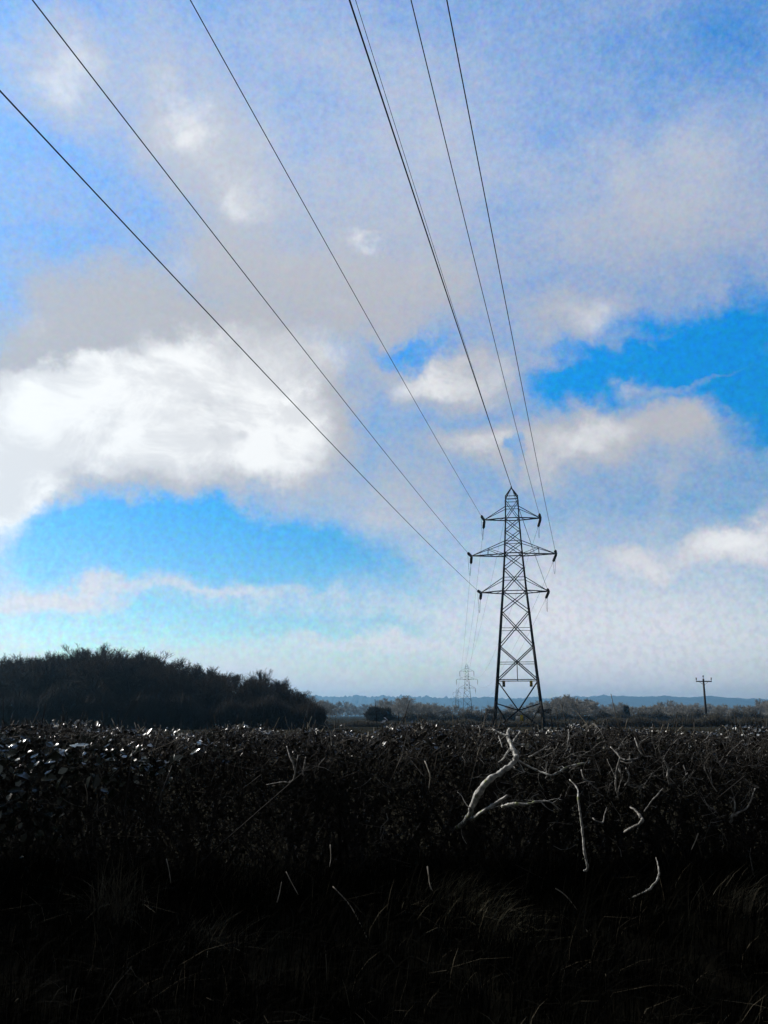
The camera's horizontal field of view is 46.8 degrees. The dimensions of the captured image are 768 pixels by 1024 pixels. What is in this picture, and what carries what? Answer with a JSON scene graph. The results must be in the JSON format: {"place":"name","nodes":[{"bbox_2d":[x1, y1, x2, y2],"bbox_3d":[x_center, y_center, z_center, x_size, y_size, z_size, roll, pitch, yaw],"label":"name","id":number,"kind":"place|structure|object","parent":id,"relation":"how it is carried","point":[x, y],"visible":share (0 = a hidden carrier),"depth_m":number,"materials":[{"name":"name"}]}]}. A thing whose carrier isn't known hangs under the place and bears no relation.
{"place":"outdoors","nodes":[
{"label":"outdoors","id":0,"kind":"place"},
{"bbox_2d":[0,716,767,1023],"bbox_3d":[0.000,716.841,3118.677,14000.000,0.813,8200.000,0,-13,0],"label":"ground","id":1,"kind":"structure","parent":0,"point":[347,719],"depth_m":4.09,"materials":[{"name":"black plant"}]},
{"bbox_2d":[0,654,40,694],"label":"bare tree","id":2,"kind":"object","parent":1,"relation":"on","point":[2,668],"visible":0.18,"depth_m":117.16,"materials":[{"name":"black plant"}]},
{"bbox_2d":[0,660,42,700],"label":"bare tree","id":3,"kind":"object","parent":1,"relation":"on","point":[11,671],"visible":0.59,"depth_m":109.59,"materials":[{"name":"black plant"}]},
{"bbox_2d":[0,655,43,671],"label":"bare tree","id":4,"kind":"object","parent":1,"relation":"on","point":[20,660],"visible":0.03,"depth_m":125.38,"materials":[{"name":"black plant"}]},
{"bbox_2d":[8,657,59,694],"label":"bare tree","id":5,"kind":"object","parent":1,"relation":"on","point":[31,666],"visible":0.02,"depth_m":115.77,"materials":[{"name":"black plant"}]},
{"bbox_2d":[24,651,63,673],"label":"bare tree","id":6,"kind":"object","parent":1,"relation":"on","point":[49,657],"visible":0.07,"depth_m":123.45,"materials":[{"name":"black plant"}]},
{"bbox_2d":[8,655,101,703],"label":"bare tree","id":7,"kind":"object","parent":1,"relation":"on","point":[52,668],"visible":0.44,"depth_m":109.82,"materials":[{"name":"black plant"}]},
{"bbox_2d":[23,652,87,690],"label":"bare tree","id":8,"kind":"object","parent":1,"relation":"on","point":[59,659],"visible":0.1,"depth_m":117.12,"materials":[{"name":"black plant"}]},
{"bbox_2d":[38,654,103,720],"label":"bare tree","id":9,"kind":"object","parent":1,"relation":"on","point":[73,675],"visible":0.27,"depth_m":110.41,"materials":[{"name":"black plant"}]},
{"bbox_2d":[47,649,114,699],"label":"bare tree","id":10,"kind":"object","parent":1,"relation":"on","point":[77,657],"visible":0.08,"depth_m":117.42,"materials":[{"name":"black plant"}]},
{"bbox_2d":[54,642,129,685],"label":"bare tree","id":11,"kind":"object","parent":1,"relation":"on","point":[65,657],"visible":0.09,"depth_m":124.18,"materials":[{"name":"black plant"}]},
{"bbox_2d":[48,654,140,708],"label":"bare tree","id":12,"kind":"object","parent":1,"relation":"on","point":[91,677],"visible":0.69,"depth_m":107.81,"materials":[{"name":"black plant"}]},
{"bbox_2d":[76,649,117,726],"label":"bare tree","id":13,"kind":"object","parent":1,"relation":"on","point":[91,657],"visible":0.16,"depth_m":116.72,"materials":[{"name":"black plant"}]},
{"bbox_2d":[16,849,185,929],"bbox_3d":[-1.387,1.854,4.354,0.950,0.388,0.899,0,-13,0],"label":"grass tuft","id":14,"kind":"object","parent":1,"relation":"on","point":[112,905],"visible":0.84,"depth_m":4.35,"materials":[{"name":"black plant"}]},
{"bbox_2d":[80,643,133,704],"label":"bare tree","id":15,"kind":"object","parent":1,"relation":"on","point":[103,650],"visible":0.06,"depth_m":122.06,"materials":[{"name":"black plant"}]},
{"bbox_2d":[96,654,137,706],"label":"bare tree","id":16,"kind":"object","parent":1,"relation":"on","point":[107,680],"visible":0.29,"depth_m":109.82,"materials":[{"name":"black plant"}]},
{"bbox_2d":[100,646,153,707],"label":"bare tree","id":17,"kind":"object","parent":1,"relation":"on","point":[139,656],"visible":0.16,"depth_m":117.08,"materials":[{"name":"black plant"}]},
{"bbox_2d":[102,652,164,704],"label":"bare tree","id":18,"kind":"object","parent":1,"relation":"on","point":[118,671],"visible":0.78,"depth_m":108.16,"materials":[{"name":"black plant"}]},
{"bbox_2d":[94,649,176,727],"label":"bare tree","id":19,"kind":"object","parent":1,"relation":"on","point":[144,666],"visible":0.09,"depth_m":118.96,"materials":[{"name":"black plant"}]},
{"bbox_2d":[128,650,171,703],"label":"bare tree","id":20,"kind":"object","parent":1,"relation":"on","point":[149,657],"visible":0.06,"depth_m":125.12,"materials":[{"name":"black plant"}]},
{"bbox_2d":[124,655,182,697],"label":"bare tree","id":21,"kind":"object","parent":1,"relation":"on","point":[154,660],"visible":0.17,"depth_m":117.37,"materials":[{"name":"black plant"}]},
{"bbox_2d":[123,659,184,700],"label":"bare tree","id":22,"kind":"object","parent":1,"relation":"on","point":[152,668],"visible":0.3,"depth_m":111.22,"materials":[{"name":"black plant"}]},
{"bbox_2d":[0,729,308,893],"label":"bramble bush","id":23,"kind":"object","parent":1,"relation":"on","point":[52,757],"visible":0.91,"depth_m":4.82,"materials":[{"name":"black plant"}]},
{"bbox_2d":[0,679,333,728],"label":"undergrowth","id":24,"kind":"object","parent":1,"relation":"on","point":[185,711],"visible":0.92,"depth_m":102.25,"materials":[{"name":"plant"}]},
{"bbox_2d":[143,666,211,702],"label":"bare tree","id":25,"kind":"object","parent":1,"relation":"on","point":[174,685],"visible":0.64,"depth_m":108.25,"materials":[{"name":"black plant"}]},
{"bbox_2d":[160,660,203,697],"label":"bare tree","id":26,"kind":"object","parent":1,"relation":"on","point":[186,669],"visible":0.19,"depth_m":118.27,"materials":[{"name":"black plant"}]},
{"bbox_2d":[162,670,227,726],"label":"bare tree","id":27,"kind":"object","parent":1,"relation":"on","point":[196,675],"visible":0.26,"depth_m":110.45,"materials":[{"name":"black plant"}]},
{"bbox_2d":[179,664,226,707],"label":"bare tree","id":28,"kind":"object","parent":1,"relation":"on","point":[196,669],"visible":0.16,"depth_m":116.01,"materials":[{"name":"black plant"}]},
{"bbox_2d":[197,663,227,694],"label":"bare tree","id":29,"kind":"object","parent":1,"relation":"on","point":[203,674],"visible":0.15,"depth_m":122.79,"materials":[{"name":"black plant"}]},
{"bbox_2d":[190,670,237,709],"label":"bare tree","id":30,"kind":"object","parent":1,"relation":"on","point":[226,676],"visible":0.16,"depth_m":116.35,"materials":[{"name":"black plant"}]},
{"bbox_2d":[188,675,246,712],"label":"bare tree","id":31,"kind":"object","parent":1,"relation":"on","point":[214,681],"visible":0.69,"depth_m":108.61,"materials":[{"name":"black plant"}]},
{"bbox_2d":[204,674,253,699],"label":"bare tree","id":32,"kind":"object","parent":1,"relation":"on","point":[241,686],"visible":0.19,"depth_m":118.09,"materials":[{"name":"black plant"}]},
{"bbox_2d":[209,678,259,706],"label":"bare tree","id":33,"kind":"object","parent":1,"relation":"on","point":[236,690],"visible":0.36,"depth_m":111.32,"materials":[{"name":"black plant"}]},
{"bbox_2d":[145,901,325,964],"bbox_3d":[-0.722,1.942,4.113,0.688,0.262,0.777,10,-16,-38],"label":"grass tuft","id":34,"kind":"object","parent":1,"relation":"on","point":[211,933],"visible":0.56,"depth_m":4.09,"materials":[{"name":"black plant"}]},
{"bbox_2d":[229,679,276,706],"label":"bare tree","id":35,"kind":"object","parent":1,"relation":"on","point":[257,687],"visible":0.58,"depth_m":110.70,"materials":[{"name":"black plant"}]},
{"bbox_2d":[241,676,268,706],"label":"bare tree","id":36,"kind":"object","parent":1,"relation":"on","point":[252,687],"visible":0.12,"depth_m":114.13,"materials":[{"name":"black plant"}]},
{"bbox_2d":[243,667,281,699],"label":"bare tree","id":37,"kind":"object","parent":1,"relation":"on","point":[263,675],"visible":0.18,"depth_m":128.79,"materials":[{"name":"black plant"}]},
{"bbox_2d":[251,684,293,704],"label":"bare tree","id":38,"kind":"object","parent":1,"relation":"on","point":[280,694],"visible":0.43,"depth_m":110.39,"materials":[{"name":"black plant"}]},
{"bbox_2d":[261,679,284,699],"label":"bare tree","id":39,"kind":"object","parent":1,"relation":"on","point":[272,685],"visible":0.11,"depth_m":117.80,"materials":[{"name":"black plant"}]},
{"bbox_2d":[270,676,296,693],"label":"bare tree","id":40,"kind":"object","parent":1,"relation":"on","point":[280,685],"visible":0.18,"depth_m":125.71,"materials":[{"name":"black plant"}]},
{"bbox_2d":[282,691,299,709],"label":"bare tree","id":41,"kind":"object","parent":1,"relation":"on","point":[289,703],"visible":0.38,"depth_m":110.22,"materials":[{"name":"black plant"}]},
{"bbox_2d":[283,687,309,702],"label":"bare tree","id":42,"kind":"object","parent":1,"relation":"on","point":[294,692],"visible":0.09,"depth_m":123.37,"materials":[{"name":"black plant"}]},
{"bbox_2d":[283,690,317,710],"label":"bare tree","id":43,"kind":"object","parent":1,"relation":"on","point":[296,697],"visible":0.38,"depth_m":107.08,"materials":[{"name":"black plant"}]},
{"bbox_2d":[295,696,327,711],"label":"bare tree","id":44,"kind":"object","parent":1,"relation":"on","point":[306,701],"visible":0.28,"depth_m":106.32,"materials":[{"name":"black plant"}]},
{"bbox_2d":[295,701,328,719],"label":"bare tree","id":45,"kind":"object","parent":1,"relation":"on","point":[310,709],"visible":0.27,"depth_m":103.77,"materials":[{"name":"black plant"}]},
{"bbox_2d":[327,704,336,719],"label":"hedgerow tree","id":46,"kind":"object","parent":1,"relation":"on","point":[330,707],"visible":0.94,"depth_m":319.75,"materials":[{"name":"grey plant"}]},
{"bbox_2d":[330,701,347,714],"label":"hedgerow tree","id":47,"kind":"object","parent":1,"relation":"on","point":[339,703],"visible":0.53,"depth_m":789.71,"materials":[{"name":"grey plant"}]},
{"bbox_2d":[335,707,350,716],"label":"hedgerow tree","id":48,"kind":"object","parent":1,"relation":"on","point":[339,711],"visible":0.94,"depth_m":539.77,"materials":[{"name":"grey plant"}]},
{"bbox_2d":[353,704,368,715],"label":"hedgerow tree","id":49,"kind":"object","parent":1,"relation":"on","point":[363,708],"visible":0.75,"depth_m":865.24,"materials":[{"name":"grey plant"}]},
{"bbox_2d":[364,706,394,722],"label":"round bush","id":50,"kind":"object","parent":1,"relation":"on","point":[372,712],"visible":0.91,"depth_m":183.61,"materials":[{"name":"black plant"}]},
{"bbox_2d":[0,695,767,897],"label":"hedge","id":51,"kind":"object","parent":1,"relation":"on","point":[740,756],"visible":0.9,"depth_m":5.07,"materials":[{"name":"black plant"}]},
{"bbox_2d":[266,746,305,784],"bbox_3d":[-0.529,1.363,4.763,0.239,0.205,0.064,-7,-15,28],"label":"dead stick","id":52,"kind":"object","parent":51,"relation":"attached to","point":[294,767],"visible":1,"depth_m":4.72,"materials":[{"name":"grey wood"}]},
{"bbox_2d":[450,728,524,843],"bbox_3d":[0.492,1.475,4.756,0.302,0.619,0.658,12,-17,-41],"label":"dead branch","id":53,"kind":"object","parent":51,"relation":"on","point":[481,788],"visible":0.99,"depth_m":4.60,"materials":[{"name":"grey wood"}]},
{"bbox_2d":[493,796,560,810],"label":"dead branch","id":54,"kind":"object","parent":53,"relation":"on","point":[516,804],"visible":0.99,"depth_m":4.55,"materials":[{"name":"grey wood"}]},
{"bbox_2d":[518,760,584,788],"bbox_3d":[0.852,1.317,4.606,0.379,0.256,0.112,-2,-13,11],"label":"dead branch","id":55,"kind":"object","parent":53,"relation":"attached to","point":[558,772],"visible":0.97,"depth_m":4.60,"materials":[{"name":"grey wood"}]},
{"bbox_2d":[569,779,588,871],"bbox_3d":[1.002,1.603,4.547,0.037,0.436,0.185,1,-13,-4],"label":"dead stick","id":56,"kind":"object","parent":51,"relation":"hanging from","point":[583,843],"visible":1,"depth_m":4.48,"materials":[{"name":"grey wood"}]},
{"bbox_2d":[607,746,637,799],"bbox_3d":[1.258,1.383,4.683,0.154,0.276,0.109,-8,-15,32],"label":"twiggy branch","id":57,"kind":"object","parent":51,"relation":"attached to","point":[619,769],"visible":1,"depth_m":4.68,"materials":[{"name":"grey wood"}]},
{"bbox_2d":[624,807,643,832],"bbox_3d":[1.269,1.584,4.560,0.080,0.124,0.155,2,-13,-10],"label":"dead stick","id":58,"kind":"object","parent":51,"relation":"in","point":[641,821],"visible":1,"depth_m":4.51,"materials":[{"name":"grey wood"}]},
{"bbox_2d":[644,788,662,811],"bbox_3d":[1.411,1.495,4.601,0.128,0.114,0.048,4,-14,-18],"label":"dead stick","id":59,"kind":"object","parent":51,"relation":"attached to","point":[649,804],"visible":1,"depth_m":4.58,"materials":[{"name":"grey wood"}]},
{"bbox_2d":[663,761,671,784],"bbox_3d":[1.503,1.380,4.698,0.045,0.124,0.031,3,-13,-11],"label":"dead stick","id":60,"kind":"object","parent":51,"relation":"in","point":[667,775],"visible":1,"depth_m":4.69,"materials":[{"name":"grey wood"}]},
{"bbox_2d":[729,788,755,823],"bbox_3d":[1.881,1.536,4.636,0.181,0.174,0.058,2,-13,-8],"label":"dead stick","id":61,"kind":"object","parent":51,"relation":"attached to","point":[734,813],"visible":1,"depth_m":4.61,"materials":[{"name":"grey wood"}]},
{"bbox_2d":[379,701,396,714],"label":"hedgerow tree","id":62,"kind":"object","parent":1,"relation":"on","point":[387,703],"visible":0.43,"depth_m":423.30,"materials":[{"name":"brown plant"}]},
{"bbox_2d":[391,702,404,715],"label":"hedgerow tree","id":63,"kind":"object","parent":1,"relation":"on","point":[396,708],"visible":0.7,"depth_m":339.86,"materials":[{"name":"brown plant"}]},
{"bbox_2d":[387,695,419,712],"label":"hedgerow tree","id":64,"kind":"object","parent":1,"relation":"on","point":[405,698],"visible":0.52,"depth_m":391.36,"materials":[{"name":"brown plant"}]},
{"bbox_2d":[396,704,411,713],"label":"hedgerow tree","id":65,"kind":"object","parent":1,"relation":"on","point":[402,709],"visible":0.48,"depth_m":332.28,"materials":[{"name":"brown plant"}]},
{"bbox_2d":[400,702,416,715],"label":"hedgerow tree","id":66,"kind":"object","parent":1,"relation":"on","point":[410,706],"visible":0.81,"depth_m":326.53,"materials":[{"name":"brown plant"}]},
{"bbox_2d":[417,704,434,714],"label":"hedgerow tree","id":67,"kind":"object","parent":1,"relation":"on","point":[423,707],"visible":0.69,"depth_m":306.79,"materials":[{"name":"brown plant"}]},
{"bbox_2d":[432,706,445,716],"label":"hedgerow tree","id":68,"kind":"object","parent":1,"relation":"on","point":[436,710],"visible":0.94,"depth_m":343.53,"materials":[{"name":"brown plant"}]},
{"bbox_2d":[456,663,477,708],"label":"lattice pylon","id":69,"kind":"object","parent":1,"relation":"on","point":[467,679],"visible":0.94,"depth_m":433.96,"materials":[{"name":"grey metal"}]},
{"bbox_2d":[380,865,561,922],"bbox_3d":[0.395,1.896,4.380,1.066,0.294,0.805,-5,-14,19],"label":"grass tuft","id":70,"kind":"object","parent":1,"relation":"on","point":[456,885],"visible":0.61,"depth_m":4.47,"materials":[{"name":"plant"}]},
{"bbox_2d":[426,885,563,943],"bbox_3d":[0.524,1.952,4.321,0.828,0.264,0.649,0,-13,0],"label":"grass tuft","id":71,"kind":"object","parent":1,"relation":"on","point":[484,915],"visible":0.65,"depth_m":4.32,"materials":[{"name":"plant"}]},
{"bbox_2d":[464,903,551,945],"bbox_3d":[0.649,1.974,4.233,0.671,0.211,0.384,0,-13,0],"label":"grass tuft","id":72,"kind":"object","parent":1,"relation":"on","point":[511,932],"visible":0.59,"depth_m":4.26,"materials":[{"name":"plant"}]},
{"bbox_2d":[467,488,557,729],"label":"lattice pylon","id":73,"kind":"object","parent":1,"relation":"on","point":[496,710],"visible":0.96,"depth_m":96.27,"materials":[{"name":"metal"}]},
{"bbox_2d":[0,90,477,590],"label":"power cable","id":74,"kind":"object","parent":73,"relation":"attached to","point":[29,122],"visible":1,"depth_m":24.61,"materials":[{"name":"metal"}]},
{"bbox_2d":[32,0,467,552],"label":"power cable","id":75,"kind":"object","parent":73,"relation":"attached to","point":[201,218],"visible":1,"depth_m":28.38,"materials":[{"name":"metal"}]},
{"bbox_2d":[190,0,480,514],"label":"power cable","id":76,"kind":"object","parent":73,"relation":"attached to","point":[307,210],"visible":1,"depth_m":35.22,"materials":[{"name":"metal"}]},
{"bbox_2d":[355,0,489,420],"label":"power cable","id":77,"kind":"object","parent":73,"relation":"attached to","point":[413,183],"visible":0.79,"depth_m":43.20,"materials":[{"name":"metal"}]},
{"bbox_2d":[349,0,546,586],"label":"power cable","id":78,"kind":"object","parent":73,"relation":"attached to","point":[424,226],"visible":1,"depth_m":22.20,"materials":[{"name":"metal"}]},
{"bbox_2d":[411,0,538,511],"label":"power cable","id":79,"kind":"object","parent":73,"relation":"attached to","point":[461,206],"visible":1,"depth_m":35.60,"materials":[{"name":"metal"}]},
{"bbox_2d":[446,0,554,547],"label":"power cable","id":80,"kind":"object","parent":73,"relation":"attached to","point":[489,220],"visible":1,"depth_m":30.89,"materials":[{"name":"metal"}]},
{"bbox_2d":[325,714,767,726],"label":"field hedge","id":81,"kind":"object","parent":1,"relation":"on","point":[710,720],"visible":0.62,"depth_m":123.49,"materials":[{"name":"plant"}]},
{"bbox_2d":[544,700,560,715],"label":"hedgerow tree","id":82,"kind":"object","parent":1,"relation":"on","point":[554,702],"visible":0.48,"depth_m":309.17,"materials":[{"name":"brown plant"}]},
{"bbox_2d":[550,694,588,715],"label":"hedgerow tree","id":83,"kind":"object","parent":1,"relation":"on","point":[571,702],"visible":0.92,"depth_m":292.31,"materials":[{"name":"brown plant"}]},
{"bbox_2d":[391,708,767,721],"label":"field hedge","id":84,"kind":"object","parent":1,"relation":"on","point":[466,714],"visible":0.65,"depth_m":228.05,"materials":[{"name":"plant"}]},
{"bbox_2d":[574,697,588,713],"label":"hedgerow tree","id":85,"kind":"object","parent":1,"relation":"on","point":[578,702],"visible":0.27,"depth_m":318.65,"materials":[{"name":"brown plant"}]},
{"bbox_2d":[577,700,600,715],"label":"hedgerow tree","id":86,"kind":"object","parent":1,"relation":"on","point":[584,702],"visible":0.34,"depth_m":344.42,"materials":[{"name":"brown plant"}]},
{"bbox_2d":[581,702,598,714],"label":"hedgerow tree","id":87,"kind":"object","parent":1,"relation":"on","point":[592,707],"visible":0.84,"depth_m":309.74,"materials":[{"name":"brown plant"}]},
{"bbox_2d":[601,705,613,717],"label":"hedgerow tree","id":88,"kind":"object","parent":1,"relation":"on","point":[606,708],"visible":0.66,"depth_m":323.90,"materials":[{"name":"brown plant"}]},
{"bbox_2d":[611,702,629,711],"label":"hedgerow tree","id":89,"kind":"object","parent":1,"relation":"on","point":[621,706],"visible":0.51,"depth_m":425.10,"materials":[{"name":"brown plant"}]},
{"bbox_2d":[622,705,630,716],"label":"dark conifer","id":90,"kind":"object","parent":1,"relation":"on","point":[625,710],"visible":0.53,"depth_m":292.17,"materials":[{"name":"green plant"}]},
{"bbox_2d":[629,706,640,716],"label":"hedgerow tree","id":91,"kind":"object","parent":1,"relation":"on","point":[634,708],"visible":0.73,"depth_m":327.41,"materials":[{"name":"brown plant"}]},
{"bbox_2d":[633,858,659,897],"bbox_3d":[1.294,1.822,4.401,0.153,0.193,0.089,0,-13,0],"label":"dead stick","id":92,"kind":"object","parent":1,"relation":"on","point":[652,885],"visible":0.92,"depth_m":4.36,"materials":[{"name":"grey wood"}]},
{"bbox_2d":[647,705,668,713],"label":"hedgerow tree","id":93,"kind":"object","parent":1,"relation":"on","point":[650,709],"visible":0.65,"depth_m":308.22,"materials":[{"name":"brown plant"}]},
{"bbox_2d":[658,700,677,710],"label":"hedgerow tree","id":94,"kind":"object","parent":1,"relation":"on","point":[667,704],"visible":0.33,"depth_m":524.23,"materials":[{"name":"brown plant"}]},
{"bbox_2d":[661,707,674,714],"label":"hedgerow tree","id":95,"kind":"object","parent":1,"relation":"on","point":[669,712],"visible":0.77,"depth_m":300.60,"materials":[{"name":"brown plant"}]},
{"bbox_2d":[696,675,711,716],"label":"utility pole","id":96,"kind":"object","parent":1,"relation":"on","point":[705,705],"visible":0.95,"depth_m":180.82,"materials":[{"name":"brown wood"}]},
{"bbox_2d":[689,864,767,919],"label":"grass tuft","id":97,"kind":"object","parent":1,"relation":"on","point":[750,901],"visible":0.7,"depth_m":4.37,"materials":[{"name":"black plant"}]},
{"bbox_2d":[0,0,767,698],"label":"sky","id":98,"kind":"structure","parent":0,"point":[159,491],"materials":[{"name":"blue"}]},
{"bbox_2d":[306,694,767,715],"bbox_3d":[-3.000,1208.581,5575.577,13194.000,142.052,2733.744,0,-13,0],"label":"hills","id":99,"kind":"structure","parent":0,"point":[484,701],"depth_m":5436.22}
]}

